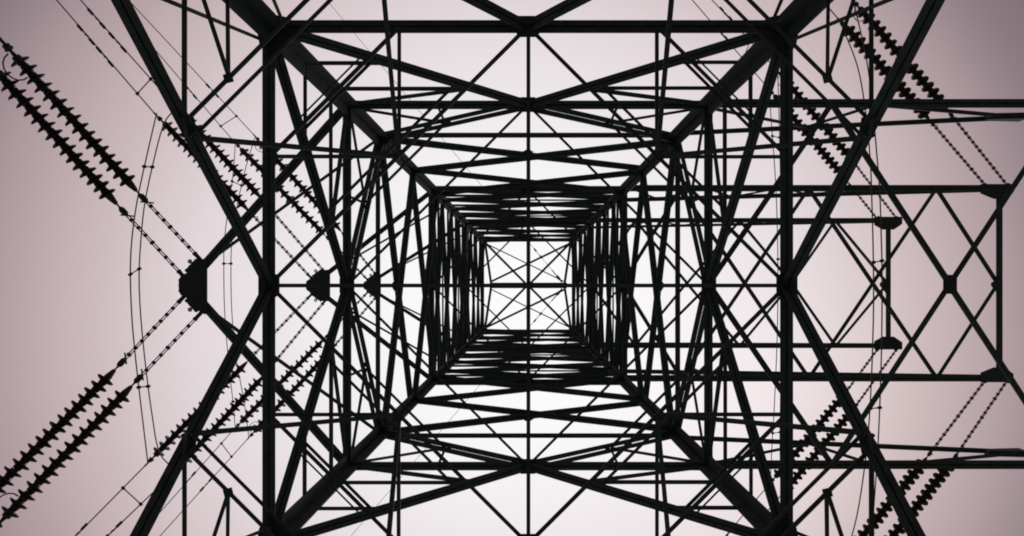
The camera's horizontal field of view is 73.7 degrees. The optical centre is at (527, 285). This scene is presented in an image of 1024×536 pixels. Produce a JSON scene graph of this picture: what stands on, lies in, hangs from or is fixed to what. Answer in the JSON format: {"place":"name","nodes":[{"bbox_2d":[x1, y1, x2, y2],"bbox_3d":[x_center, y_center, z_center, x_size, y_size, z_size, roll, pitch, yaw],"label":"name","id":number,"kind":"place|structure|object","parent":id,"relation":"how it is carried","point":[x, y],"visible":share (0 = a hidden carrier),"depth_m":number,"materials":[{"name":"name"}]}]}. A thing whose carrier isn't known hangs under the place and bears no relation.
{"place":"outdoors","nodes":[
{"label":"outdoors","id":0,"kind":"place"},
{"bbox_2d":[0,0,1023,535],"label":"sky","id":1,"kind":"structure","parent":0,"point":[65,307],"materials":[{"name":"white"}]},
{"bbox_3d":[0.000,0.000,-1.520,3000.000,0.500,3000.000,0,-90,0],"label":"ground","id":2,"kind":"structure","parent":0,"visible":0},
{"bbox_2d":[111,0,1023,535],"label":"lattice tower","id":3,"kind":"structure","parent":2,"relation":"on","point":[773,40],"depth_m":10.73,"materials":[{"name":"metal"}]},
{"bbox_2d":[0,70,183,275],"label":"insulator string","id":4,"kind":"object","parent":3,"relation":"attached to","point":[57,138],"visible":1,"depth_m":9.63,"materials":[{"name":"brown ceramic"}]},
{"bbox_2d":[0,296,184,493],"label":"insulator string","id":5,"kind":"object","parent":3,"relation":"attached to","point":[48,436],"visible":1,"depth_m":9.66,"materials":[{"name":"brown ceramic"}]},
{"bbox_2d":[0,37,202,259],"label":"insulator string","id":6,"kind":"object","parent":3,"relation":"attached to","point":[19,60],"visible":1,"depth_m":9.55,"materials":[{"name":"brown ceramic"}]},
{"bbox_2d":[0,311,205,527],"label":"insulator string","id":7,"kind":"object","parent":3,"relation":"attached to","point":[46,474],"visible":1,"depth_m":9.60,"materials":[{"name":"brown ceramic"}]},
{"bbox_2d":[144,292,311,466],"bbox_3d":[-7.138,2.153,16.534,0.323,1.693,5.242,40,-90,0],"label":"insulator string","id":8,"kind":"object","parent":3,"relation":"attached to","point":[186,422],"visible":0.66,"depth_m":16.08,"materials":[{"name":"brown ceramic"}]},
{"bbox_2d":[75,466,152,535],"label":"conductor bundle","id":9,"kind":"object","parent":8,"relation":"attached to","point":[116,526],"visible":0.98,"depth_m":15.42,"materials":[{"name":"metal"}]},
{"bbox_2d":[128,113,170,463],"bbox_3d":[-8.369,0.078,14.954,0.690,1.637,8.370,1,-90,0],"label":"jumper loop","id":10,"kind":"object","parent":8,"relation":"hanging from","point":[130,274],"visible":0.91,"depth_m":14.58,"materials":[{"name":"metal"}]},
{"bbox_2d":[153,112,311,278],"bbox_3d":[-7.038,-2.044,16.530,0.322,1.702,5.006,-39,-90,0],"label":"insulator string","id":11,"kind":"object","parent":3,"relation":"attached to","point":[184,144],"visible":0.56,"depth_m":16.33,"materials":[{"name":"brown ceramic"}]},
{"bbox_2d":[56,0,155,111],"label":"conductor bundle","id":12,"kind":"object","parent":11,"relation":"attached to","point":[137,93],"visible":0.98,"depth_m":15.38,"materials":[{"name":"metal"}]},
{"bbox_2d":[187,301,325,462],"bbox_3d":[-6.577,2.331,16.527,0.411,1.703,5.056,40,-90,0],"label":"insulator string","id":13,"kind":"object","parent":3,"relation":"attached to","point":[236,405],"visible":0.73,"depth_m":16.40,"materials":[{"name":"brown ceramic"}]},
{"bbox_2d":[195,119,323,269],"bbox_3d":[-6.579,-2.225,16.525,0.408,1.707,4.986,-40,-90,0],"label":"insulator string","id":14,"kind":"object","parent":3,"relation":"attached to","point":[231,166],"visible":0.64,"depth_m":16.41,"materials":[{"name":"brown ceramic"}]},
{"bbox_2d":[236,144,367,279],"bbox_3d":[-7.109,-2.284,21.642,0.350,1.497,5.770,-42,-90,0],"label":"insulator string","id":15,"kind":"object","parent":3,"relation":"attached to","point":[304,214],"visible":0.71,"depth_m":21.43,"materials":[{"name":"brown ceramic"}]},
{"bbox_2d":[132,4,252,137],"bbox_3d":[-26.878,-25.025,18.424,2.058,5.092,54.992,-40,-90,0],"label":"conductor bundle","id":16,"kind":"object","parent":15,"relation":"attached to","point":[216,95],"visible":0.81,"depth_m":20.70,"materials":[{"name":"metal"}]},
{"bbox_2d":[236,291,367,426],"bbox_3d":[-7.088,2.323,21.640,0.348,1.500,5.740,43,-90,0],"label":"insulator string","id":17,"kind":"object","parent":3,"relation":"attached to","point":[258,404],"visible":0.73,"depth_m":21.44,"materials":[{"name":"brown ceramic"}]},
{"bbox_2d":[160,433,246,535],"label":"conductor bundle","id":18,"kind":"object","parent":17,"relation":"attached to","point":[210,479],"visible":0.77,"depth_m":20.67,"materials":[{"name":"metal"}]},
{"bbox_2d":[222,137,254,436],"bbox_3d":[-8.682,0.043,20.176,0.636,1.612,9.258,0,-90,0],"label":"jumper loop","id":19,"kind":"object","parent":17,"relation":"hanging from","point":[223,264],"visible":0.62,"depth_m":19.75,"materials":[{"name":"metal"}]},
{"bbox_2d":[247,297,375,439],"bbox_3d":[-6.707,2.530,21.639,0.422,1.498,5.821,42,-90,0],"label":"insulator string","id":20,"kind":"object","parent":3,"relation":"attached to","point":[308,374],"visible":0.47,"depth_m":21.42,"materials":[{"name":"brown ceramic"}]},
{"bbox_2d":[253,134,375,273],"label":"insulator string","id":21,"kind":"object","parent":3,"relation":"attached to","point":[297,182],"visible":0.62,"depth_m":21.37,"materials":[{"name":"brown ceramic"}]},
{"bbox_2d":[330,4,561,282],"bbox_3d":[-17.993,-23.307,26.707,0.119,4.879,60.511,-40,-90,0],"label":"earth wire","id":22,"kind":"object","parent":3,"relation":"attached to","point":[557,276],"visible":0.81,"depth_m":28.66,"materials":[{"name":"metal"}]},
{"bbox_2d":[351,288,561,535],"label":"earth wire","id":23,"kind":"object","parent":3,"relation":"attached to","point":[478,386],"visible":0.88,"depth_m":28.61,"materials":[{"name":"metal"}]},
{"bbox_2d":[772,91,876,216],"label":"insulator string","id":24,"kind":"object","parent":3,"relation":"attached to","point":[827,157],"visible":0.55,"depth_m":21.49,"materials":[{"name":"brown ceramic"}]},
{"bbox_2d":[772,350,877,481],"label":"insulator string","id":25,"kind":"object","parent":3,"relation":"attached to","point":[826,415],"visible":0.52,"depth_m":21.47,"materials":[{"name":"brown ceramic"}]},
{"bbox_2d":[725,490,779,535],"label":"conductor bundle","id":26,"kind":"object","parent":25,"relation":"attached to","point":[727,534],"visible":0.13,"depth_m":20.61,"materials":[{"name":"metal"}]},
{"bbox_2d":[778,72,895,216],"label":"insulator string","id":27,"kind":"object","parent":3,"relation":"attached to","point":[828,132],"visible":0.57,"depth_m":21.43,"materials":[{"name":"brown ceramic"}]},
{"bbox_2d":[692,0,769,82],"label":"conductor bundle","id":28,"kind":"object","parent":27,"relation":"attached to","point":[729,17],"visible":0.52,"depth_m":20.50,"materials":[{"name":"metal"}]},
{"bbox_2d":[770,76,779,471],"bbox_3d":[7.404,-0.070,20.169,0.666,1.629,13.053,0,-90,0],"label":"jumper loop","id":29,"kind":"object","parent":27,"relation":"hanging from","point":[777,258],"visible":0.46,"depth_m":19.90,"materials":[{"name":"metal"}]},
{"bbox_2d":[793,350,896,488],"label":"insulator string","id":30,"kind":"object","parent":3,"relation":"attached to","point":[816,453],"visible":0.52,"depth_m":21.42,"materials":[{"name":"brown ceramic"}]},
{"bbox_2d":[837,18,983,183],"bbox_3d":[9.482,-4.343,16.541,5.945,1.569,0.359,39,-90,0],"label":"insulator string","id":31,"kind":"object","parent":3,"relation":"attached to","point":[880,65],"visible":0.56,"depth_m":16.25,"materials":[{"name":"brown ceramic"}]},
{"bbox_2d":[853,382,983,535],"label":"insulator string","id":32,"kind":"object","parent":3,"relation":"attached to","point":[904,486],"visible":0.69,"depth_m":16.42,"materials":[{"name":"brown ceramic"}]},
{"bbox_2d":[840,4,883,535],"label":"jumper loop","id":33,"kind":"object","parent":32,"relation":"hanging from","point":[873,262],"visible":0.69,"depth_m":14.34,"materials":[{"name":"metal"}]},
{"bbox_2d":[854,1,1006,183],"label":"insulator string","id":34,"kind":"object","parent":3,"relation":"attached to","point":[912,69],"visible":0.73,"depth_m":16.33,"materials":[{"name":"brown ceramic"}]},
{"bbox_2d":[883,382,1006,535],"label":"insulator string","id":35,"kind":"object","parent":3,"relation":"attached to","point":[938,479],"visible":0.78,"depth_m":16.44,"materials":[{"name":"brown ceramic"}]}
]}

